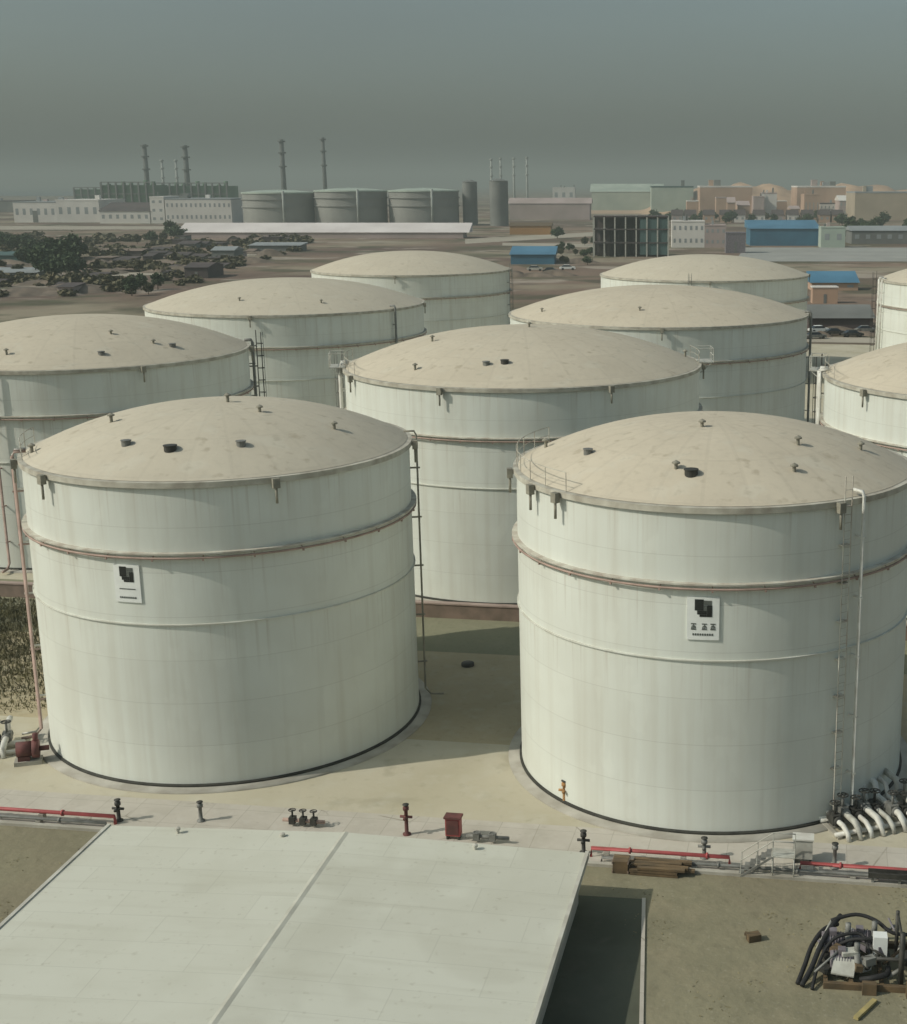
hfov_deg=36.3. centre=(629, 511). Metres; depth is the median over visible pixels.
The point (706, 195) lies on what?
building
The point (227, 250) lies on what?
shed
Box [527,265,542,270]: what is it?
parked car
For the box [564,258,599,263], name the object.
dirt mound
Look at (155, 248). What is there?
shed
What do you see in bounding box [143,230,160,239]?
tree
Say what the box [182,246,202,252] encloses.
bush
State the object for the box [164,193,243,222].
building
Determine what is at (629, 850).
pipe
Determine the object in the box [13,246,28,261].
tree
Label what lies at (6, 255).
shed
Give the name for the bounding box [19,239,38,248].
tree
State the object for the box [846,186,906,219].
building
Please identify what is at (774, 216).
tree
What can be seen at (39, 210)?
building
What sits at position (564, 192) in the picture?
building
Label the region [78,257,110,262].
dirt mound
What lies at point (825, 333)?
dirt mound
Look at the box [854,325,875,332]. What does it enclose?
parked car
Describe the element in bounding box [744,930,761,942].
rubble block
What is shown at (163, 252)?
hut
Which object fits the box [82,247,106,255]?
bush
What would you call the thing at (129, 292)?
bush
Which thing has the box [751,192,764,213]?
building
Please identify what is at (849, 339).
road
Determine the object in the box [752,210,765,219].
house
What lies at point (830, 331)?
parked car
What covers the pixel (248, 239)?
bush
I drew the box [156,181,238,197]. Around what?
process unit
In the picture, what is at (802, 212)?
house
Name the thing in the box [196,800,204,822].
hydrant
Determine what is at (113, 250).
bush
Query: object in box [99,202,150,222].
building
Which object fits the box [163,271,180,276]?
bush
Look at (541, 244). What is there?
track
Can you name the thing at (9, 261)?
dirt mound
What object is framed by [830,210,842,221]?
house
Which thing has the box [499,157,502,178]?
chimney stack
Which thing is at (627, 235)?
steel frame
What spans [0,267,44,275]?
shed
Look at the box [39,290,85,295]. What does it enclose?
dirt mound
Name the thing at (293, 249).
bush
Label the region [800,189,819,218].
building
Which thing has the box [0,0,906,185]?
sky
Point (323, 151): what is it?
chimney stack
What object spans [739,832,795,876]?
stile
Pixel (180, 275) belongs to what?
bush
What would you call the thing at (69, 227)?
track
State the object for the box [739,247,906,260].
yard ground
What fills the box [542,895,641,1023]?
road
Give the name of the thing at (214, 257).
shed
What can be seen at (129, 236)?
bush
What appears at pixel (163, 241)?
bush
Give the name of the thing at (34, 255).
tree
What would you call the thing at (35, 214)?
door
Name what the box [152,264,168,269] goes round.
bush
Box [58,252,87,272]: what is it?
tree
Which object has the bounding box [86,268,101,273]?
bush
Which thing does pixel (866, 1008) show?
plank
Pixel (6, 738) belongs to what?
pipe manifold
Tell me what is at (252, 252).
dirt mound
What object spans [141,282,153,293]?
tree
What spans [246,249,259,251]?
shed
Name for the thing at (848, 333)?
parked car
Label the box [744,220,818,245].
shed
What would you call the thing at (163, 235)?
tree
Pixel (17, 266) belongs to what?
tree
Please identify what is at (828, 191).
building
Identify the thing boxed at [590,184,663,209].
hall
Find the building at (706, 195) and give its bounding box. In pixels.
[697,180,752,214]
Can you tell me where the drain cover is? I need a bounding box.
[461,660,473,667]
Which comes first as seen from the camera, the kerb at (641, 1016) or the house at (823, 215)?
the kerb at (641, 1016)
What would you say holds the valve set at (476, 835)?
on the path
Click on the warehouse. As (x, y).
(353, 230)
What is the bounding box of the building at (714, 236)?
[704,220,725,247]
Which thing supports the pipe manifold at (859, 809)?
on the apron
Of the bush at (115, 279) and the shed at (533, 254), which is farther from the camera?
the shed at (533, 254)
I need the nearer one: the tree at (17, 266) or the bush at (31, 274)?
the bush at (31, 274)
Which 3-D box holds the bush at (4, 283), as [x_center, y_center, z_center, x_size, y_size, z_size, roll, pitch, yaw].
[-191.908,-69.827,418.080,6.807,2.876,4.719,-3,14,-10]
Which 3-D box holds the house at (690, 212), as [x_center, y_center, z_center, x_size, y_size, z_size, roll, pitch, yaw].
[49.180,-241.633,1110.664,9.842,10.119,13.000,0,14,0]
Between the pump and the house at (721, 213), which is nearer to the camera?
the pump
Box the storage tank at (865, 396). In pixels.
[809,342,906,622]
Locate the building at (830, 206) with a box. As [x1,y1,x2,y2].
[819,200,834,210]
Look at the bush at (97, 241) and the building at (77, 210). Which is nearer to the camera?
the bush at (97, 241)
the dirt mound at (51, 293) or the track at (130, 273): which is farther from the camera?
the track at (130, 273)
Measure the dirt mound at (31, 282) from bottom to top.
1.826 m
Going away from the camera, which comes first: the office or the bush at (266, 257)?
the bush at (266, 257)
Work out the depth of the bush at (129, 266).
488.61 m
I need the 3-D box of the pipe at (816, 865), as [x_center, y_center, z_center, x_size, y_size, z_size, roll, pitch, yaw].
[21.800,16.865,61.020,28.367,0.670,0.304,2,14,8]
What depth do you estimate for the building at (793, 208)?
1265.35 m
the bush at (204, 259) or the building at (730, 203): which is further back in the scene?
the building at (730, 203)
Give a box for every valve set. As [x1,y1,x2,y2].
[282,808,324,825]
[466,830,509,841]
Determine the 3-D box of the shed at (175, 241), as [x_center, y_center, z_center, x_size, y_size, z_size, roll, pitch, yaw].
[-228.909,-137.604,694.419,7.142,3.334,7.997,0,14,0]
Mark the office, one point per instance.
(686, 232)
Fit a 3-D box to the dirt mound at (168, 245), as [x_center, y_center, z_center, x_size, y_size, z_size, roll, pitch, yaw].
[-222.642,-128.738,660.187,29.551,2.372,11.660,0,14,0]
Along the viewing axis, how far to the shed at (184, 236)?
755.14 m
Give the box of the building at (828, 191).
[791,180,845,208]
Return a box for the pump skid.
[795,910,906,998]
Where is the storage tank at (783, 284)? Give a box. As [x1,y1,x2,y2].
[600,254,809,378]
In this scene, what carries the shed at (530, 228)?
on the ground at (318, 252)
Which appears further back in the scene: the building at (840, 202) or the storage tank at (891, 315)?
the building at (840, 202)
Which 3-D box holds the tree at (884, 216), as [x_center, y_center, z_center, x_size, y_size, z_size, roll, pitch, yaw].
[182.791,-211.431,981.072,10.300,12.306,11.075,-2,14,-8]
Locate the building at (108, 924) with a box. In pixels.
[0,824,588,1023]
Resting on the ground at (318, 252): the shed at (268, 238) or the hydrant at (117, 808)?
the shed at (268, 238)
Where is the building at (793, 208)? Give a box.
[787,206,799,214]
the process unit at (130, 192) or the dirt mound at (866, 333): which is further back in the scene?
the process unit at (130, 192)
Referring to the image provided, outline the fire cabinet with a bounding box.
[443,812,462,839]
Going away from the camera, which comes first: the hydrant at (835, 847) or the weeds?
the hydrant at (835, 847)
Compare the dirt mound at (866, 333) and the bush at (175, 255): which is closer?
the dirt mound at (866, 333)
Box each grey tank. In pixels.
[241,190,315,222]
[313,188,387,222]
[387,188,459,222]
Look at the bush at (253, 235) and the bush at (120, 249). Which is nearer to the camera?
the bush at (120, 249)
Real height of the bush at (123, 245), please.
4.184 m
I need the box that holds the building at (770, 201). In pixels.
[760,188,776,214]
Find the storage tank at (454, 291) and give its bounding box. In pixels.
[310,251,513,335]
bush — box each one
[0,245,11,249]
[0,270,10,278]
[0,280,15,286]
[0,290,8,296]
[7,271,35,278]
[11,272,30,280]
[11,275,35,283]
[28,230,44,235]
[35,271,59,281]
[45,280,57,286]
[53,273,81,281]
[57,272,89,281]
[57,288,76,295]
[59,274,76,281]
[64,273,94,282]
[81,275,100,284]
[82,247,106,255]
[84,237,95,242]
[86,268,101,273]
[87,259,107,268]
[88,238,107,243]
[92,232,106,238]
[97,278,109,285]
[99,283,119,291]
[101,275,123,285]
[102,236,116,241]
[102,248,119,253]
[103,252,116,255]
[105,260,129,268]
[107,243,126,246]
[111,245,126,247]
[115,251,126,255]
[117,248,130,254]
[122,290,135,293]
[123,235,133,240]
[125,262,143,268]
[133,260,155,271]
[145,241,158,246]
[152,238,171,244]
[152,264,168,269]
[162,274,173,280]
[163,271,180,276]
[165,251,184,260]
[170,246,182,251]
[173,279,186,282]
[174,260,189,264]
[174,282,184,285]
[175,274,184,277]
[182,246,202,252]
[182,258,205,262]
[182,276,203,283]
[184,256,210,261]
[206,243,220,251]
[212,255,234,262]
[225,264,234,268]
[229,260,239,266]
[231,238,246,245]
[238,261,246,266]
[241,242,254,249]
[243,237,253,242]
[249,233,258,238]
[260,255,270,259]
[286,246,302,251]
[289,236,310,242]
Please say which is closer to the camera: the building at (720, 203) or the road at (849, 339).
the road at (849, 339)
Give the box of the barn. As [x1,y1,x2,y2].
[183,262,223,277]
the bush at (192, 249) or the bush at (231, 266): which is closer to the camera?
the bush at (231, 266)
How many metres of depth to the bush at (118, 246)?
648.64 m
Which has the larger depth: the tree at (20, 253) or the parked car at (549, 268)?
the tree at (20, 253)
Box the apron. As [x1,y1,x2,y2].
[0,716,906,847]
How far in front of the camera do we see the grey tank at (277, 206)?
1010.69 m
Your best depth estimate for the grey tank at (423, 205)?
1010.34 m
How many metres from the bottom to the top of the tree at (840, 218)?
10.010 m
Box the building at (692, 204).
[686,197,698,217]
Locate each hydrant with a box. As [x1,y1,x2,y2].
[112,798,123,822]
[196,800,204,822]
[400,803,412,835]
[558,780,565,800]
[577,829,589,852]
[698,836,710,859]
[830,842,838,869]
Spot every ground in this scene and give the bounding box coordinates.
[0,186,906,743]
[0,344,874,579]
[0,579,906,673]
[0,631,906,744]
[0,825,906,1023]
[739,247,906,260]
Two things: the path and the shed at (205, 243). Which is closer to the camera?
the path
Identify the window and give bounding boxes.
[825,234,829,239]
[837,234,841,239]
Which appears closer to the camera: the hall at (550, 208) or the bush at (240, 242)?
the bush at (240, 242)
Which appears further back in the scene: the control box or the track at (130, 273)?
the track at (130, 273)
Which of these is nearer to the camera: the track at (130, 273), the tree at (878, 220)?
the track at (130, 273)
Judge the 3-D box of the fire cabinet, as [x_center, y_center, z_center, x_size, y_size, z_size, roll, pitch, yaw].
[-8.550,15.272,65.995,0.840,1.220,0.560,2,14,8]
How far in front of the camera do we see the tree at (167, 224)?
785.01 m
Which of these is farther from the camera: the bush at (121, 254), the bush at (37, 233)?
the bush at (37, 233)
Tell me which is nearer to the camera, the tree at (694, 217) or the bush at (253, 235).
the bush at (253, 235)
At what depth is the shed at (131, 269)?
485.77 m
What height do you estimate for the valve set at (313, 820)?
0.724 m
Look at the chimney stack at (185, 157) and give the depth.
1451.32 m
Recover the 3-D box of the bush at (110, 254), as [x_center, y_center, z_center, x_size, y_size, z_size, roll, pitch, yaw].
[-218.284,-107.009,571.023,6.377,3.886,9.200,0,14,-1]
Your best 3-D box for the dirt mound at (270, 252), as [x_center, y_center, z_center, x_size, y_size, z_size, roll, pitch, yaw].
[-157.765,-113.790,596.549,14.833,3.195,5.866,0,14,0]
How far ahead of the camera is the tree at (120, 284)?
396.41 m
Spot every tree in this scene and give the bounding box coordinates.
[0,231,12,245]
[0,260,6,265]
[5,234,20,249]
[10,264,22,268]
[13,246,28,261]
[19,234,35,244]
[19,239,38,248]
[24,243,51,269]
[28,237,56,259]
[34,256,67,273]
[49,235,81,271]
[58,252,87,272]
[64,231,89,256]
[104,274,113,279]
[116,279,125,290]
[122,275,139,295]
[131,234,141,243]
[136,271,147,288]
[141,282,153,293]
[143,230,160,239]
[149,270,164,289]
[159,232,168,238]
[162,220,178,237]
[166,225,187,237]
[550,226,564,237]
[562,256,569,262]
[565,243,572,249]
[579,249,589,255]
[580,236,588,244]
[581,256,592,264]
[586,247,592,254]
[649,208,659,214]
[688,214,701,219]
[721,212,731,222]
[729,210,738,222]
[748,213,756,219]
[770,213,777,219]
[800,213,815,219]
[833,213,850,224]
[844,217,859,226]
[860,221,878,225]
[870,215,882,225]
[877,210,891,224]
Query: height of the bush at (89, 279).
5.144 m
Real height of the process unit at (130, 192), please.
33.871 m
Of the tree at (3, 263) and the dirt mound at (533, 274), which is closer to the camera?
the dirt mound at (533, 274)
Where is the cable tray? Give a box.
[868,868,906,884]
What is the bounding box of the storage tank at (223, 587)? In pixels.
[10,393,443,793]
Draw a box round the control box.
[792,832,813,862]
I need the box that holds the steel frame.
[593,215,668,256]
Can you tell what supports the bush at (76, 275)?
on the ground at (318, 252)
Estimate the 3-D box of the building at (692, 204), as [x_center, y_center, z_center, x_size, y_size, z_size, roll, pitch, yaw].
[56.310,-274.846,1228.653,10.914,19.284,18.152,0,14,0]
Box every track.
[0,226,163,229]
[33,272,160,279]
[465,232,592,243]
[502,243,592,246]
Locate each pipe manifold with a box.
[0,715,24,758]
[819,768,906,841]
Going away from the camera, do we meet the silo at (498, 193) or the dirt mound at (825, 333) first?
the dirt mound at (825, 333)
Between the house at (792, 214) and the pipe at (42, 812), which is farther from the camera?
the house at (792, 214)
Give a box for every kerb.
[0,820,906,887]
[639,898,645,1023]
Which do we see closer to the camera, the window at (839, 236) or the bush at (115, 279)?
the bush at (115, 279)
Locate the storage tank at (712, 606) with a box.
[507,411,906,842]
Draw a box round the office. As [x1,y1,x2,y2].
[671,214,704,247]
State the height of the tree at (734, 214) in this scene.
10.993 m
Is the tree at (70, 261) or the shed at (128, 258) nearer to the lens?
the tree at (70, 261)
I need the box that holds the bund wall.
[0,581,906,640]
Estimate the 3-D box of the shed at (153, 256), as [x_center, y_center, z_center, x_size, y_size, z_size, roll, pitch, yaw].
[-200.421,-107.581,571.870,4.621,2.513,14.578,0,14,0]
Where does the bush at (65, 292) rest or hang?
on the ground at (318, 252)
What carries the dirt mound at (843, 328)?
on the ground at (318, 252)
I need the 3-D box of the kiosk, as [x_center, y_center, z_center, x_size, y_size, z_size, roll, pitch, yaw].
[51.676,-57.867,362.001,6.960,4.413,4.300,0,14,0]
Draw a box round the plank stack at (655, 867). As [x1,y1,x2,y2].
[629,856,694,877]
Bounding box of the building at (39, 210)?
[12,197,66,221]
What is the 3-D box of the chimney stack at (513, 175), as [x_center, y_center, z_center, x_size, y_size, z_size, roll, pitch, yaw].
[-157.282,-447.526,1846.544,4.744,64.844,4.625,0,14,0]
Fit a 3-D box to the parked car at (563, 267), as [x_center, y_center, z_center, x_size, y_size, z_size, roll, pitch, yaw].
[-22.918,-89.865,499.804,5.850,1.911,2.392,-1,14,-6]
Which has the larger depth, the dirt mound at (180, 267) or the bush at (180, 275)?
the dirt mound at (180, 267)
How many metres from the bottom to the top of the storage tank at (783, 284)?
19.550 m
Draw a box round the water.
[0,186,72,195]
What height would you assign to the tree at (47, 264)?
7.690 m
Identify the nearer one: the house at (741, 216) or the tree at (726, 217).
the tree at (726, 217)
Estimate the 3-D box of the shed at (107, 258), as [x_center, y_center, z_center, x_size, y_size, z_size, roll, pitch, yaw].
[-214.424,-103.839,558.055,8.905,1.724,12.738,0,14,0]
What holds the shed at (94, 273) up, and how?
on the ground at (318, 252)
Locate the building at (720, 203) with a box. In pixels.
[715,197,726,219]
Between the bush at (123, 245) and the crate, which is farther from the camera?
the bush at (123, 245)
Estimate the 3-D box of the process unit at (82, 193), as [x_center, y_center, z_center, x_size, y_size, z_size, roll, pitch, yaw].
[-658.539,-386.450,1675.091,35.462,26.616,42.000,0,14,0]
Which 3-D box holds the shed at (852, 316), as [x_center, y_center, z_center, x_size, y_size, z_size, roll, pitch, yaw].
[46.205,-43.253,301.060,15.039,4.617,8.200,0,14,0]
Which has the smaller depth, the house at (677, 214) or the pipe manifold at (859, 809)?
the pipe manifold at (859, 809)
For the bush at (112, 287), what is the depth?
399.63 m
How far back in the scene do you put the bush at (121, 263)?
491.11 m
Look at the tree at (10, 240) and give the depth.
617.31 m
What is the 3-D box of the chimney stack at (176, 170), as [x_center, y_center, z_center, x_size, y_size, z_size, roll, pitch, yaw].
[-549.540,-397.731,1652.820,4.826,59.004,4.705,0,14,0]
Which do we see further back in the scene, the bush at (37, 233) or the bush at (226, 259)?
the bush at (37, 233)
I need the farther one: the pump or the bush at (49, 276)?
the bush at (49, 276)
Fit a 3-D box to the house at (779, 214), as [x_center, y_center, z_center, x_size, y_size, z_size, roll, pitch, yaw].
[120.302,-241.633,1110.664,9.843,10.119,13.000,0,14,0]
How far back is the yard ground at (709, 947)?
57.97 m
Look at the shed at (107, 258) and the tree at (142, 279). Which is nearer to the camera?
the tree at (142, 279)
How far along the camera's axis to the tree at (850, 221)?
803.56 m
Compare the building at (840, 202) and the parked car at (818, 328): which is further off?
the building at (840, 202)
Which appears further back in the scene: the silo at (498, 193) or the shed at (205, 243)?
the silo at (498, 193)
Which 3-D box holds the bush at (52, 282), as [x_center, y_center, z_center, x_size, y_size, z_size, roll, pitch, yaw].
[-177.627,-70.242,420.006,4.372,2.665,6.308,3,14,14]
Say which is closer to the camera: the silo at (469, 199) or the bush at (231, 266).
the bush at (231, 266)
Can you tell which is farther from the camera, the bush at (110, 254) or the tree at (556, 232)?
the tree at (556, 232)
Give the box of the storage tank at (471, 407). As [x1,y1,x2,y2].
[328,322,713,604]
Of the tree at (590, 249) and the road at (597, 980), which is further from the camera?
the tree at (590, 249)
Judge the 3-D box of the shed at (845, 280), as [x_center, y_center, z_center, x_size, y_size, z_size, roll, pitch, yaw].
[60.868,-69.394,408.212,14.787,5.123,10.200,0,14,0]
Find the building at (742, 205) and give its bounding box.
[735,201,749,217]
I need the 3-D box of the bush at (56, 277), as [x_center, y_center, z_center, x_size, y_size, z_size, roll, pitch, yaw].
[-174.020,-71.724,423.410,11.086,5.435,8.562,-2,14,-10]
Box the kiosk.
[810,285,838,302]
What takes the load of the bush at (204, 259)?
on the ground at (318, 252)
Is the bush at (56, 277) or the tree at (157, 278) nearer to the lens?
the tree at (157, 278)
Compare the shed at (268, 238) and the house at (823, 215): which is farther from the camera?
the house at (823, 215)
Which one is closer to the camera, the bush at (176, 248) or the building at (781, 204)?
the bush at (176, 248)
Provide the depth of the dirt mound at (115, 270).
480.44 m
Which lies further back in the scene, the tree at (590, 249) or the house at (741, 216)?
the house at (741, 216)
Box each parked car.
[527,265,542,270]
[542,267,558,270]
[559,265,575,269]
[807,331,826,338]
[808,325,828,330]
[824,328,843,334]
[841,329,863,336]
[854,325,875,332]
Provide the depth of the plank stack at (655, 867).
62.57 m
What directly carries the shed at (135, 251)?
on the ground at (318, 252)
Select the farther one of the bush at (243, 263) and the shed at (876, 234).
the shed at (876, 234)
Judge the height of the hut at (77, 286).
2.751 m
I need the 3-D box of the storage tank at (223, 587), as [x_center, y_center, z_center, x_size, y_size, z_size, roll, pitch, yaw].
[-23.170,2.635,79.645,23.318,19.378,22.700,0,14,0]
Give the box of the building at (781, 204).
[777,200,786,214]
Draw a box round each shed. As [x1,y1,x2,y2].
[0,198,35,211]
[0,251,25,261]
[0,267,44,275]
[84,272,112,276]
[96,256,121,260]
[100,248,152,255]
[112,256,140,260]
[117,268,139,271]
[143,253,163,259]
[150,247,172,250]
[162,261,179,264]
[165,252,194,258]
[172,239,189,243]
[176,235,191,239]
[177,241,201,247]
[191,253,208,258]
[201,241,212,246]
[206,238,229,243]
[208,254,230,259]
[211,242,227,245]
[211,246,243,256]
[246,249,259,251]
[247,242,307,250]
[261,235,283,241]
[509,222,552,234]
[509,246,557,263]
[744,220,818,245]
[806,271,859,289]
[807,304,875,328]
[846,226,906,243]
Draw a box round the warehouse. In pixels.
[180,223,472,237]
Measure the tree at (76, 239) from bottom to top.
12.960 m
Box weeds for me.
[0,596,46,713]
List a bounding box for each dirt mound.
[2,259,31,265]
[2,287,55,296]
[12,279,47,285]
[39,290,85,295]
[44,284,121,293]
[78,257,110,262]
[92,268,129,273]
[139,265,227,272]
[151,244,197,248]
[239,256,275,262]
[247,251,260,253]
[255,249,285,255]
[510,270,524,276]
[522,272,557,276]
[540,270,577,275]
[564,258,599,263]
[818,331,832,336]
[825,326,851,330]
[858,331,875,335]
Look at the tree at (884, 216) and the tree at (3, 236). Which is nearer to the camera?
the tree at (3, 236)
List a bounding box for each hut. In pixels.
[56,282,85,290]
[147,251,172,256]
[818,223,845,246]
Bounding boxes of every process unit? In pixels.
[73,187,100,198]
[99,180,167,201]
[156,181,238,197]
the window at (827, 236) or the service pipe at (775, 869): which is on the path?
the service pipe at (775, 869)
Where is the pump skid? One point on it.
(840, 951)
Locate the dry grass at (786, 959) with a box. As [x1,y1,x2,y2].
[613,883,906,1016]
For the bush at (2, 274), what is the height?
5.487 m
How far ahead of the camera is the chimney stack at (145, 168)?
1450.95 m
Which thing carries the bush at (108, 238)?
on the ground at (318, 252)
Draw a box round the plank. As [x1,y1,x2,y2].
[853,998,876,1019]
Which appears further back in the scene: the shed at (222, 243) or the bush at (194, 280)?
the shed at (222, 243)
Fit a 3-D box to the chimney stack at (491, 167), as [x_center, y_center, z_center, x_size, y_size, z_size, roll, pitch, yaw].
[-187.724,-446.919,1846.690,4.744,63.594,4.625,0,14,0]
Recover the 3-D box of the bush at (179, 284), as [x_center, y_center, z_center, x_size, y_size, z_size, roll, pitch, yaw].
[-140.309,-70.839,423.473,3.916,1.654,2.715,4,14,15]
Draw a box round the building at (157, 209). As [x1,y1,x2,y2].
[149,192,178,222]
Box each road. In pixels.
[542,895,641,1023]
[807,337,874,342]
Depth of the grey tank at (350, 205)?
1010.52 m
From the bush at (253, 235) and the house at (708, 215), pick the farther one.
the house at (708, 215)
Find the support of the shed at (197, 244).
on the ground at (318, 252)
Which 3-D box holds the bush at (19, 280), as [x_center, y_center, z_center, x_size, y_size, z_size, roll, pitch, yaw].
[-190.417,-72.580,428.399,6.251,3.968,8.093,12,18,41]
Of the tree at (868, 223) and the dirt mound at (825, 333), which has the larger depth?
the tree at (868, 223)
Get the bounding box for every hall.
[508,198,592,219]
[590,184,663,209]
[650,180,693,211]
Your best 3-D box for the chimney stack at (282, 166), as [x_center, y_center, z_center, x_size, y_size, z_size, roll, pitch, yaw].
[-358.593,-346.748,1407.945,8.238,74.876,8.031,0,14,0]
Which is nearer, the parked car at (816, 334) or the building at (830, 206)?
the parked car at (816, 334)
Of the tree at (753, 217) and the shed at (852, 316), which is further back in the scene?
the tree at (753, 217)
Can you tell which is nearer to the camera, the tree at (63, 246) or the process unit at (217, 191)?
the tree at (63, 246)
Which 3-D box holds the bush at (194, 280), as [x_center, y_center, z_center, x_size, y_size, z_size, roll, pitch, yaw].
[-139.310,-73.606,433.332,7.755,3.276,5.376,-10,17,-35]
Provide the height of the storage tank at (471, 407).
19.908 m
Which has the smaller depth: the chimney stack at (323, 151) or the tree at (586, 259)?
the tree at (586, 259)
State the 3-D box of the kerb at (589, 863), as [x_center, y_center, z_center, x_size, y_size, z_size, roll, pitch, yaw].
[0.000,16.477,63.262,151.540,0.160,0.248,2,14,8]
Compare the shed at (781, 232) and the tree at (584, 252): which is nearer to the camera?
the tree at (584, 252)
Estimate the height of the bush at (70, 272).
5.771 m
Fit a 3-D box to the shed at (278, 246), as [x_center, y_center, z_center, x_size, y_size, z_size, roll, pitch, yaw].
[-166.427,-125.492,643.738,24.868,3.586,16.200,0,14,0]
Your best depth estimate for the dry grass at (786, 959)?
57.63 m
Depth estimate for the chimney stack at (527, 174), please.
1843.81 m
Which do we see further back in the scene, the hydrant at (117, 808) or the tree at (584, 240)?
the tree at (584, 240)
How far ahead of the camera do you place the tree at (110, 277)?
417.51 m
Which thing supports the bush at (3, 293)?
on the ground at (318, 252)
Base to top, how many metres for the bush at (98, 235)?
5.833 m
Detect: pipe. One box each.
[0,807,116,824]
[0,814,106,824]
[590,846,730,863]
[600,855,876,878]
[799,861,906,870]
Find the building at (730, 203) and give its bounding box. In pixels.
[726,197,735,217]
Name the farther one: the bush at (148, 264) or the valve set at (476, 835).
the bush at (148, 264)
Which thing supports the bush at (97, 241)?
on the ground at (318, 252)
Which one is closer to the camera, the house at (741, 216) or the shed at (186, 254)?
the shed at (186, 254)
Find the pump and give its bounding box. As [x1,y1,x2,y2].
[14,732,48,766]
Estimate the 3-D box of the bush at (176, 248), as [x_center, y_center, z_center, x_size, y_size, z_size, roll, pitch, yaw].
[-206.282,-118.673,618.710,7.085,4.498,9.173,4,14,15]
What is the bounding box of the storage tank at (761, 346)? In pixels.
[508,285,811,421]
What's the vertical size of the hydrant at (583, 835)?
1.170 m
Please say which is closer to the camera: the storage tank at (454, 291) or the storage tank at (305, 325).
the storage tank at (305, 325)
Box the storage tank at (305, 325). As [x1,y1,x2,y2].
[143,277,426,406]
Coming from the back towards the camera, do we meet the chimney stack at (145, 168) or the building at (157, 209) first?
the chimney stack at (145, 168)
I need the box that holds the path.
[0,789,906,882]
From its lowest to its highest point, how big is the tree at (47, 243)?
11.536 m
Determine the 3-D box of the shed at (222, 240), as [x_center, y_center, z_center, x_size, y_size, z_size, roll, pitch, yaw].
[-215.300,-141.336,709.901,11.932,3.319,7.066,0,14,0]
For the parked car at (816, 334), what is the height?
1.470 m
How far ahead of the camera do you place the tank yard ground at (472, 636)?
95.78 m
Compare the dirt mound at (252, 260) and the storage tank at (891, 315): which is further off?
the dirt mound at (252, 260)
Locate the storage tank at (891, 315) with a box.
[869,269,906,351]
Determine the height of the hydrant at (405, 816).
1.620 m
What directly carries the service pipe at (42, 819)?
on the path
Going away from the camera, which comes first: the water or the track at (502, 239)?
the track at (502, 239)
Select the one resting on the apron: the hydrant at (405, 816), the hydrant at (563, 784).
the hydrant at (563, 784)
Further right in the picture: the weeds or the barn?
the barn
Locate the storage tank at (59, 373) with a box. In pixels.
[0,314,266,572]
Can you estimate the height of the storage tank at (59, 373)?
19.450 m
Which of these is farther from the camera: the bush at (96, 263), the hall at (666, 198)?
the hall at (666, 198)
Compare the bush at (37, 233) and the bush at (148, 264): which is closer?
the bush at (148, 264)
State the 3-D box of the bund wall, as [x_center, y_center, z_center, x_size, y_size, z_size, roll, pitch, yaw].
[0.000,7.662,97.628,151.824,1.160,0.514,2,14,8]
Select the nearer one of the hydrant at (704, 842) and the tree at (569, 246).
the hydrant at (704, 842)
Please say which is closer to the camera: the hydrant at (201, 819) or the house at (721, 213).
the hydrant at (201, 819)
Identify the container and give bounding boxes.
[725,232,745,252]
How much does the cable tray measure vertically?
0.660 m
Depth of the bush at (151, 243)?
664.11 m
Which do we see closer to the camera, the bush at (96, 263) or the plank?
the plank
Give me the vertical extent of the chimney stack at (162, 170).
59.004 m
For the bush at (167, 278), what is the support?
on the ground at (318, 252)
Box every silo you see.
[462,180,477,224]
[489,179,508,225]
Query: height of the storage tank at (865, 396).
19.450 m
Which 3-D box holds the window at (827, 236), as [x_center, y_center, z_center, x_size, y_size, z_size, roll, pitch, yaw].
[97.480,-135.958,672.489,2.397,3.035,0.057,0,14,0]
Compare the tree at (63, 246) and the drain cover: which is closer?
the drain cover
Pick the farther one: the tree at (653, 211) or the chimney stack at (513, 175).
the chimney stack at (513, 175)
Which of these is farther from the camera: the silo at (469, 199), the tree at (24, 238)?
the silo at (469, 199)
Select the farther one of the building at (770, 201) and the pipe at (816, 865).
the building at (770, 201)
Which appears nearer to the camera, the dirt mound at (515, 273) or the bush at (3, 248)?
the dirt mound at (515, 273)
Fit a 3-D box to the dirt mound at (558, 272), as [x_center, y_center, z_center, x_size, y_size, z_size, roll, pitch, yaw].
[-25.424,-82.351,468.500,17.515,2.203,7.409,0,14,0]
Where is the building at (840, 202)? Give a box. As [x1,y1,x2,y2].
[835,195,845,216]
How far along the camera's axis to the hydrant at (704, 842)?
63.94 m
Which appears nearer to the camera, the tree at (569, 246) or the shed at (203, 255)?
the shed at (203, 255)
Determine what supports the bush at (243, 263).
on the ground at (318, 252)
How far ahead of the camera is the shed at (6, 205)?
1496.49 m
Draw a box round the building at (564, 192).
[552,185,575,197]
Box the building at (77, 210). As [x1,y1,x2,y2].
[55,195,124,221]
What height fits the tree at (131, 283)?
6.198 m
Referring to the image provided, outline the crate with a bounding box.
[612,854,630,873]
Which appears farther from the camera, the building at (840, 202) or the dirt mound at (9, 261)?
the building at (840, 202)
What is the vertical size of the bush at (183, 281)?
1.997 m
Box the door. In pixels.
[32,211,37,221]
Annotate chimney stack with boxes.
[140,144,149,184]
[159,159,164,184]
[174,159,178,181]
[180,145,190,185]
[277,139,286,189]
[319,137,326,188]
[489,158,492,179]
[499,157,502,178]
[512,157,515,197]
[525,157,528,197]
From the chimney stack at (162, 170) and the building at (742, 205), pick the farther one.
the chimney stack at (162, 170)
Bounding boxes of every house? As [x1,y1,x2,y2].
[671,210,683,219]
[684,210,696,219]
[702,210,714,221]
[719,210,731,221]
[733,210,745,221]
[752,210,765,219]
[771,210,783,219]
[785,210,798,219]
[800,210,813,217]
[817,210,830,221]
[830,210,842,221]

